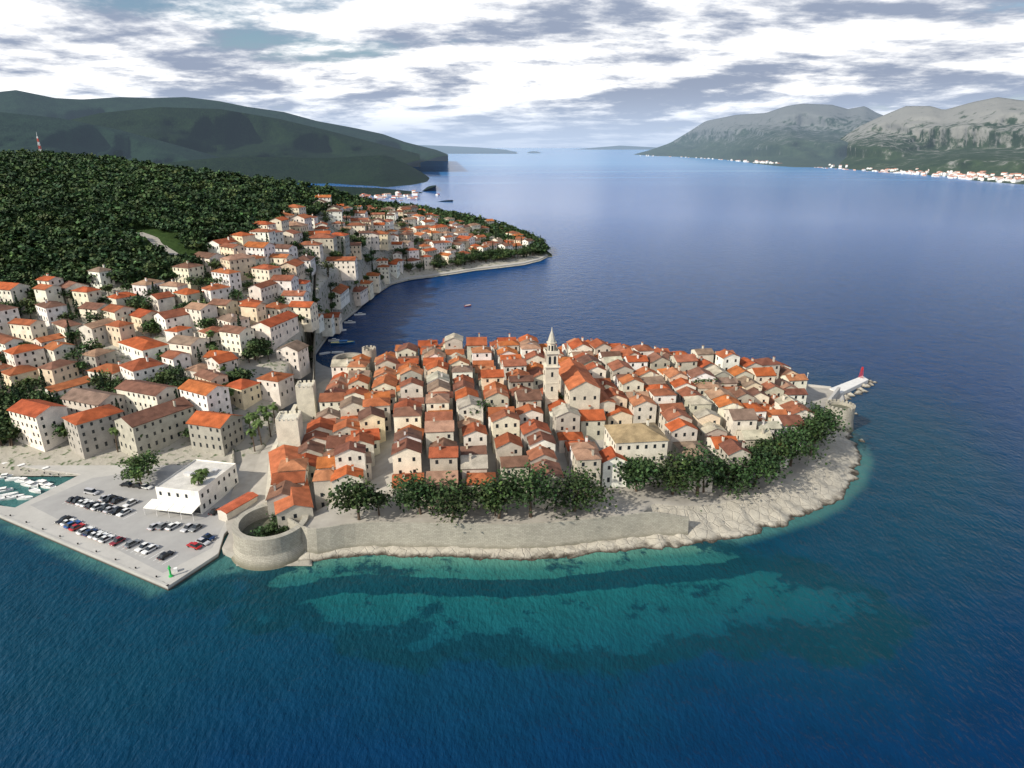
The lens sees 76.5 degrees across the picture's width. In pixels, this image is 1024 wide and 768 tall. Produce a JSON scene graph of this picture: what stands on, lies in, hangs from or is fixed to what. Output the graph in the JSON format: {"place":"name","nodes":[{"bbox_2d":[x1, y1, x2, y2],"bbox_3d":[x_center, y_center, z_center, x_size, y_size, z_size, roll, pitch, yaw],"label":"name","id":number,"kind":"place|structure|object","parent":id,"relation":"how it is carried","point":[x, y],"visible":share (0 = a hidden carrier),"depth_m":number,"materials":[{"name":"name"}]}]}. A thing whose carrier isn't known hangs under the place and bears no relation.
{"place":"outdoors","nodes":[
{"label":"outdoors","id":0,"kind":"place"},
{"bbox_2d":[0,112,219,163],"bbox_3d":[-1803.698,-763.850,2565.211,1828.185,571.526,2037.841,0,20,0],"label":"mountain spur","id":1,"kind":"structure","parent":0,"point":[20,131],"depth_m":2553.99,"materials":[{"name":"green plant"}]},
{"bbox_2d":[0,465,240,590],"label":"quay","id":2,"kind":"structure","parent":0,"point":[37,520],"depth_m":193.67,"materials":[{"name":"beige concrete"}]},
{"bbox_2d":[9,514,164,582],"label":"bollards","id":3,"kind":"object","parent":2,"relation":"attached to","point":[77,543],"visible":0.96,"depth_m":192.61,"materials":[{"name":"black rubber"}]},
{"bbox_2d":[167,565,172,577],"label":"harbor beacon","id":4,"kind":"object","parent":2,"relation":"on","point":[170,573],"visible":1,"depth_m":174.56,"materials":[{"name":"green metal"}]},
{"bbox_2d":[31,470,232,572],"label":"lot asphalt","id":5,"kind":"structure","parent":0,"point":[137,524],"depth_m":202.49,"materials":[{"name":"grey asphalt"}]},
{"bbox_2d":[54,515,72,523],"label":"car","id":6,"kind":"object","parent":5,"relation":"on","point":[61,519],"visible":1,"depth_m":200.35,"materials":[{"name":"paint"}]},
{"bbox_2d":[60,518,75,525],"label":"car","id":7,"kind":"object","parent":5,"relation":"on","point":[64,522],"visible":0.91,"depth_m":198.78,"materials":[{"name":"paint"}]},
{"bbox_2d":[63,520,81,528],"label":"car","id":8,"kind":"object","parent":5,"relation":"on","point":[68,525],"visible":0.98,"depth_m":197.59,"materials":[{"name":"paint"}]},
{"bbox_2d":[65,496,80,502],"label":"car","id":9,"kind":"object","parent":5,"relation":"on","point":[70,499],"visible":0.87,"depth_m":211.40,"materials":[{"name":"paint"}]},
{"bbox_2d":[68,522,85,530],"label":"car","id":10,"kind":"object","parent":5,"relation":"on","point":[73,527],"visible":0.99,"depth_m":196.15,"materials":[{"name":"paint"}]},
{"bbox_2d":[70,497,86,503],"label":"car","id":11,"kind":"object","parent":5,"relation":"on","point":[75,500],"visible":0.94,"depth_m":210.71,"materials":[{"name":"paint"}]},
{"bbox_2d":[75,498,89,505],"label":"car","id":12,"kind":"object","parent":5,"relation":"on","point":[79,502],"visible":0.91,"depth_m":209.67,"materials":[{"name":"paint"}]},
{"bbox_2d":[76,526,94,534],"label":"car","id":13,"kind":"object","parent":5,"relation":"on","point":[81,531],"visible":0.94,"depth_m":194.09,"materials":[{"name":"paint"}]},
{"bbox_2d":[79,500,94,506],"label":"car","id":14,"kind":"object","parent":5,"relation":"on","point":[84,503],"visible":0.87,"depth_m":208.85,"materials":[{"name":"paint"}]},
{"bbox_2d":[82,528,98,536],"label":"car","id":15,"kind":"object","parent":5,"relation":"on","point":[87,532],"visible":0.92,"depth_m":193.35,"materials":[{"name":"paint"}]},
{"bbox_2d":[83,487,99,495],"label":"car","id":16,"kind":"object","parent":5,"relation":"on","point":[92,491],"visible":1,"depth_m":216.13,"materials":[{"name":"paint"}]},
{"bbox_2d":[84,501,101,508],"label":"car","id":17,"kind":"object","parent":5,"relation":"on","point":[89,505],"visible":0.84,"depth_m":207.88,"materials":[{"name":"paint"}]},
{"bbox_2d":[87,530,103,538],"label":"car","id":18,"kind":"object","parent":5,"relation":"on","point":[92,535],"visible":0.81,"depth_m":192.15,"materials":[{"name":"paint"}]},
{"bbox_2d":[90,503,104,510],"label":"car","id":19,"kind":"object","parent":5,"relation":"on","point":[96,506],"visible":0.88,"depth_m":207.06,"materials":[{"name":"paint"}]},
{"bbox_2d":[92,532,108,540],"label":"car","id":20,"kind":"object","parent":5,"relation":"on","point":[98,536],"visible":0.89,"depth_m":191.29,"materials":[{"name":"paint"}]},
{"bbox_2d":[98,494,110,501],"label":"car","id":21,"kind":"object","parent":5,"relation":"on","point":[102,498],"visible":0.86,"depth_m":212.19,"materials":[{"name":"paint"}]},
{"bbox_2d":[97,503,112,511],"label":"car","id":22,"kind":"object","parent":5,"relation":"on","point":[103,507],"visible":0.88,"depth_m":206.78,"materials":[{"name":"paint"}]},
{"bbox_2d":[98,534,114,542],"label":"car","id":23,"kind":"object","parent":5,"relation":"on","point":[103,539],"visible":1,"depth_m":190.47,"materials":[{"name":"paint"}]},
{"bbox_2d":[102,505,116,512],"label":"car","id":24,"kind":"object","parent":5,"relation":"on","point":[108,509],"visible":0.87,"depth_m":205.53,"materials":[{"name":"paint"}]},
{"bbox_2d":[102,494,118,502],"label":"car","id":25,"kind":"object","parent":5,"relation":"on","point":[109,498],"visible":0.87,"depth_m":212.00,"materials":[{"name":"paint"}]},
{"bbox_2d":[108,506,123,514],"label":"car","id":26,"kind":"object","parent":5,"relation":"on","point":[115,510],"visible":0.91,"depth_m":205.17,"materials":[{"name":"paint"}]},
{"bbox_2d":[57,503,175,563],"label":"parking lines","id":27,"kind":"object","parent":5,"relation":"on","point":[127,538],"visible":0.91,"depth_m":190.91,"materials":[{"name":"white paint"}]},
{"bbox_2d":[108,536,125,545],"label":"car","id":28,"kind":"object","parent":5,"relation":"on","point":[116,540],"visible":1,"depth_m":189.31,"materials":[{"name":"paint"}]},
{"bbox_2d":[109,497,124,503],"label":"car","id":29,"kind":"object","parent":5,"relation":"on","point":[115,500],"visible":1,"depth_m":210.90,"materials":[{"name":"paint"}]},
{"bbox_2d":[116,508,132,516],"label":"car","id":30,"kind":"object","parent":5,"relation":"on","point":[123,511],"visible":1,"depth_m":204.38,"materials":[{"name":"paint"}]},
{"bbox_2d":[119,481,133,487],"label":"car","id":31,"kind":"object","parent":5,"relation":"on","point":[128,483],"visible":1,"depth_m":221.04,"materials":[{"name":"paint"}]},
{"bbox_2d":[123,498,138,506],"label":"car","id":32,"kind":"object","parent":5,"relation":"on","point":[131,501],"visible":1,"depth_m":209.66,"materials":[{"name":"paint"}]},
{"bbox_2d":[123,539,141,547],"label":"car","id":33,"kind":"object","parent":5,"relation":"on","point":[129,543],"visible":1,"depth_m":188.02,"materials":[{"name":"paint"}]},
{"bbox_2d":[131,482,140,488],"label":"car","id":34,"kind":"object","parent":5,"relation":"on","point":[137,485],"visible":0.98,"depth_m":220.09,"materials":[{"name":"paint"}]},
{"bbox_2d":[134,542,151,551],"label":"car","id":35,"kind":"object","parent":5,"relation":"on","point":[142,546],"visible":0.91,"depth_m":186.55,"materials":[{"name":"paint"}]},
{"bbox_2d":[140,483,152,489],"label":"car","id":36,"kind":"object","parent":5,"relation":"on","point":[145,486],"visible":1,"depth_m":219.68,"materials":[{"name":"paint"}]},
{"bbox_2d":[141,544,158,554],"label":"car","id":37,"kind":"object","parent":5,"relation":"on","point":[149,548],"visible":1,"depth_m":185.60,"materials":[{"name":"paint"}]},
{"bbox_2d":[147,522,160,530],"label":"car","id":38,"kind":"object","parent":5,"relation":"on","point":[152,526],"visible":0.88,"depth_m":196.28,"materials":[{"name":"paint"}]},
{"bbox_2d":[155,521,170,529],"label":"car","id":39,"kind":"object","parent":5,"relation":"on","point":[161,525],"visible":0.85,"depth_m":196.57,"materials":[{"name":"paint"}]},
{"bbox_2d":[156,550,174,559],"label":"car","id":40,"kind":"object","parent":5,"relation":"on","point":[162,555],"visible":1,"depth_m":182.57,"materials":[{"name":"paint"}]},
{"bbox_2d":[165,521,180,530],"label":"car","id":41,"kind":"object","parent":5,"relation":"on","point":[170,526],"visible":1,"depth_m":196.50,"materials":[{"name":"paint"}]},
{"bbox_2d":[180,523,193,531],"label":"car","id":42,"kind":"object","parent":5,"relation":"on","point":[186,527],"visible":1,"depth_m":195.95,"materials":[{"name":"paint"}]},
{"bbox_2d":[143,459,238,519],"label":"supermarket building","id":43,"kind":"structure","parent":5,"relation":"on","point":[178,492],"depth_m":207.35,"materials":[{"name":"paint"}]},
{"bbox_2d":[186,541,201,549],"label":"car","id":44,"kind":"object","parent":5,"relation":"on","point":[195,545],"visible":1,"depth_m":187.08,"materials":[{"name":"paint"}]},
{"bbox_2d":[188,523,202,531],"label":"car","id":45,"kind":"object","parent":5,"relation":"on","point":[195,527],"visible":1,"depth_m":196.10,"materials":[{"name":"paint"}]},
{"bbox_2d":[195,537,210,545],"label":"car","id":46,"kind":"object","parent":5,"relation":"on","point":[203,541],"visible":0.92,"depth_m":189.17,"materials":[{"name":"paint"}]},
{"bbox_2d":[201,533,215,540],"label":"car","id":47,"kind":"object","parent":5,"relation":"on","point":[209,536],"visible":0.93,"depth_m":191.34,"materials":[{"name":"paint"}]},
{"bbox_2d":[208,507,219,514],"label":"car","id":48,"kind":"object","parent":5,"relation":"on","point":[212,512],"visible":0.59,"depth_m":204.23,"materials":[{"name":"paint"}]},
{"bbox_2d":[117,232,178,254],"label":"hill road","id":49,"kind":"structure","parent":0,"point":[153,240],"depth_m":385.23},
{"bbox_2d":[0,90,447,165],"bbox_3d":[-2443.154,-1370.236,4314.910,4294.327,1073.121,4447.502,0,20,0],"label":"hill","id":50,"kind":"structure","parent":0,"point":[18,102],"depth_m":4443.47,"materials":[{"name":"green plant"}]},
{"bbox_2d":[71,107,420,166],"bbox_3d":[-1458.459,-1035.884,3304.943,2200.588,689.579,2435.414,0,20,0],"label":"mountain ridge","id":51,"kind":"structure","parent":0,"point":[221,133],"depth_m":3243.95,"materials":[{"name":"green plant"}]},
{"bbox_2d":[0,182,551,565],"bbox_3d":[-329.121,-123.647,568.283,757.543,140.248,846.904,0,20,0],"label":"ground","id":52,"kind":"structure","parent":0,"point":[181,451],"depth_m":306.63,"materials":[{"name":"beige stone"}]},
{"bbox_2d":[60,275,366,484],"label":"palms","id":53,"kind":"object","parent":52,"relation":"on","point":[248,418],"depth_m":247.96,"materials":[{"name":"green plant"}]},
{"bbox_2d":[0,194,534,459],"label":"town houses","id":54,"kind":"structure","parent":52,"relation":"on","point":[158,416],"depth_m":306.44,"materials":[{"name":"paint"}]},
{"bbox_2d":[0,191,545,484],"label":"town trees","id":55,"kind":"object","parent":52,"relation":"on","point":[135,462],"depth_m":315.10,"materials":[{"name":"green plant"}]},
{"bbox_2d":[0,148,550,294],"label":"forest foliage","id":56,"kind":"object","parent":52,"relation":"on","point":[118,186],"visible":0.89,"depth_m":429.21,"materials":[{"name":"green plant"}]},
{"bbox_2d":[222,360,331,557],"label":"plaza paving","id":57,"kind":"structure","parent":0,"point":[322,371],"depth_m":235.65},
{"bbox_2d":[215,492,258,521],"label":"small building","id":58,"kind":"structure","parent":57,"relation":"on","point":[233,508],"depth_m":203.44,"materials":[{"name":"tile"}]},
{"bbox_2d":[159,155,435,190],"bbox_3d":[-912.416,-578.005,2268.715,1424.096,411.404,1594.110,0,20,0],"label":"hill ridge","id":59,"kind":"structure","parent":0,"point":[380,170],"depth_m":2217.28,"materials":[{"name":"green plant"}]},
{"bbox_2d":[328,186,445,201],"bbox_3d":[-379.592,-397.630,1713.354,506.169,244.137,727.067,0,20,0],"label":"hill headland","id":60,"kind":"structure","parent":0,"point":[364,190],"depth_m":1612.74,"materials":[{"name":"green plant"}]},
{"bbox_2d":[316,254,547,352],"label":"shoreline","id":61,"kind":"structure","parent":0,"point":[462,270],"depth_m":597.73,"materials":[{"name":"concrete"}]},
{"bbox_2d":[419,145,516,153],"bbox_3d":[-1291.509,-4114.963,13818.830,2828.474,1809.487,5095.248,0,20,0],"label":"land","id":62,"kind":"structure","parent":0,"point":[459,150],"depth_m":12266.73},
{"bbox_2d":[0,148,1023,767],"bbox_3d":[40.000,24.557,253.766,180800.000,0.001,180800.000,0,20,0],"label":"sea water","id":63,"kind":"structure","parent":0,"point":[874,618],"depth_m":172.38,"materials":[{"name":"blue liquid"}]},
{"bbox_2d":[0,496,10,500],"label":"boat","id":64,"kind":"object","parent":63,"relation":"on","point":[3,498],"visible":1,"depth_m":215.49,"materials":[{"name":"white plastic"}]},
{"bbox_2d":[0,486,13,492],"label":"boat","id":65,"kind":"object","parent":63,"relation":"on","point":[4,489],"visible":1,"depth_m":220.38,"materials":[{"name":"white plastic"}]},
{"bbox_2d":[0,473,13,478],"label":"boat","id":66,"kind":"object","parent":63,"relation":"on","point":[3,475],"visible":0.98,"depth_m":229.29,"materials":[{"name":"white plastic"}]},
{"bbox_2d":[0,492,18,496],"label":"boat","id":67,"kind":"object","parent":63,"relation":"on","point":[9,494],"visible":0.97,"depth_m":217.75,"materials":[{"name":"white plastic"}]},
{"bbox_2d":[4,477,20,480],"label":"boat","id":68,"kind":"object","parent":63,"relation":"on","point":[10,478],"visible":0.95,"depth_m":227.97,"materials":[{"name":"white plastic"}]},
{"bbox_2d":[5,494,24,499],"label":"boat","id":69,"kind":"object","parent":63,"relation":"on","point":[12,497],"visible":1,"depth_m":216.26,"materials":[{"name":"white plastic"}]},
{"bbox_2d":[14,477,29,482],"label":"boat","id":70,"kind":"object","parent":63,"relation":"on","point":[22,479],"visible":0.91,"depth_m":226.43,"materials":[{"name":"white plastic"}]},
{"bbox_2d":[16,496,32,499],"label":"boat","id":71,"kind":"object","parent":63,"relation":"on","point":[24,497],"visible":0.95,"depth_m":215.75,"materials":[{"name":"white plastic"}]},
{"bbox_2d":[20,480,38,487],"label":"boat","id":72,"kind":"object","parent":63,"relation":"on","point":[31,484],"visible":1,"depth_m":223.62,"materials":[{"name":"white plastic"}]},
{"bbox_2d":[29,487,40,492],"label":"boat","id":73,"kind":"object","parent":63,"relation":"on","point":[34,490],"visible":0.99,"depth_m":220.25,"materials":[{"name":"white plastic"}]},
{"bbox_2d":[35,479,48,485],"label":"boat","id":74,"kind":"object","parent":63,"relation":"on","point":[41,482],"visible":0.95,"depth_m":224.79,"materials":[{"name":"white plastic"}]},
{"bbox_2d":[40,483,55,488],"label":"boat","id":75,"kind":"object","parent":63,"relation":"on","point":[49,486],"visible":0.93,"depth_m":222.41,"materials":[{"name":"white plastic"}]},
{"bbox_2d":[331,351,343,353],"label":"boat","id":76,"kind":"object","parent":63,"relation":"on","point":[333,352],"visible":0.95,"depth_m":368.84,"materials":[{"name":"white paint"}]},
{"bbox_2d":[331,340,354,343],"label":"excursion boat","id":77,"kind":"object","parent":63,"relation":"on","point":[340,342],"visible":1,"depth_m":387.05,"materials":[{"name":"blue paint"}]},
{"bbox_2d":[844,380,876,442],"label":"rocks","id":78,"kind":"object","parent":63,"relation":"in","point":[860,391],"visible":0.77,"depth_m":308.49,"materials":[{"name":"white stone"}]},
{"bbox_2d":[0,0,1023,147],"label":"sky","id":79,"kind":"structure","parent":0,"point":[462,73],"materials":[{"name":"white"}]},
{"bbox_2d":[226,362,861,561],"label":"peninsula ground","id":80,"kind":"structure","parent":0,"point":[814,486],"depth_m":202.25,"materials":[{"name":"beige stone"}]},
{"bbox_2d":[231,504,308,570],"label":"bastion all saints","id":81,"kind":"object","parent":80,"relation":"on","point":[272,551],"visible":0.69,"depth_m":181.20,"materials":[{"name":"stone"}]},
{"bbox_2d":[332,352,360,358],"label":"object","id":82,"kind":"object","parent":80,"relation":"on","point":[350,355],"visible":0.22,"depth_m":323.25,"materials":[{"name":"stone"}]},
{"bbox_2d":[362,345,376,377],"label":"tower","id":83,"kind":"structure","parent":80,"relation":"on","point":[370,351],"depth_m":317.82,"materials":[{"name":"stone"}]},
{"bbox_2d":[265,329,669,530],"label":"landmark buildings","id":84,"kind":"structure","parent":80,"relation":"on","point":[576,384],"depth_m":227.01,"materials":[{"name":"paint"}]},
{"bbox_2d":[288,512,688,553],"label":"sea wall","id":85,"kind":"structure","parent":80,"relation":"on","point":[482,535],"depth_m":187.30,"materials":[{"name":"stone"}]},
{"bbox_2d":[265,333,813,519],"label":"old town houses","id":86,"kind":"structure","parent":80,"relation":"on","point":[349,425],"depth_m":233.75,"materials":[{"name":"paint"}]},
{"bbox_2d":[246,376,854,536],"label":"trees","id":87,"kind":"object","parent":80,"relation":"on","point":[818,425],"depth_m":192.95,"materials":[{"name":"green plant"}]},
{"bbox_2d":[807,373,867,399],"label":"pier","id":88,"kind":"structure","parent":80,"relation":"on","point":[848,386],"depth_m":312.28,"materials":[{"name":"concrete"}]},
{"bbox_2d":[825,399,855,432],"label":"tower","id":89,"kind":"structure","parent":80,"relation":"on","point":[838,405],"depth_m":265.30,"materials":[{"name":"stone"}]},
{"bbox_2d":[579,146,656,149],"bbox_3d":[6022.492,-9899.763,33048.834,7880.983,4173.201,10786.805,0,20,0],"label":"island","id":90,"kind":"structure","parent":0,"point":[623,148],"depth_m":29981.31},
{"bbox_2d":[634,104,882,167],"bbox_3d":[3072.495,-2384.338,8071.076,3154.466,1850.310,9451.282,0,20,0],"label":"mountain","id":91,"kind":"structure","parent":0,"point":[803,135],"depth_m":5975.24,"materials":[{"name":"grey stone"}]},
{"bbox_2d":[832,97,1023,183],"bbox_3d":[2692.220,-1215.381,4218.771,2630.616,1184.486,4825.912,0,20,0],"label":"mountain","id":92,"kind":"structure","parent":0,"point":[986,136],"depth_m":3702.58,"materials":[{"name":"grey stone"}]},
{"bbox_2d":[360,155,1023,200],"bbox_3d":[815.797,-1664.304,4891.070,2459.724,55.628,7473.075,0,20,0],"label":"village houses","id":93,"kind":"structure","parent":92,"relation":"on","point":[951,173],"depth_m":2368.01,"materials":[{"name":"white paint"}]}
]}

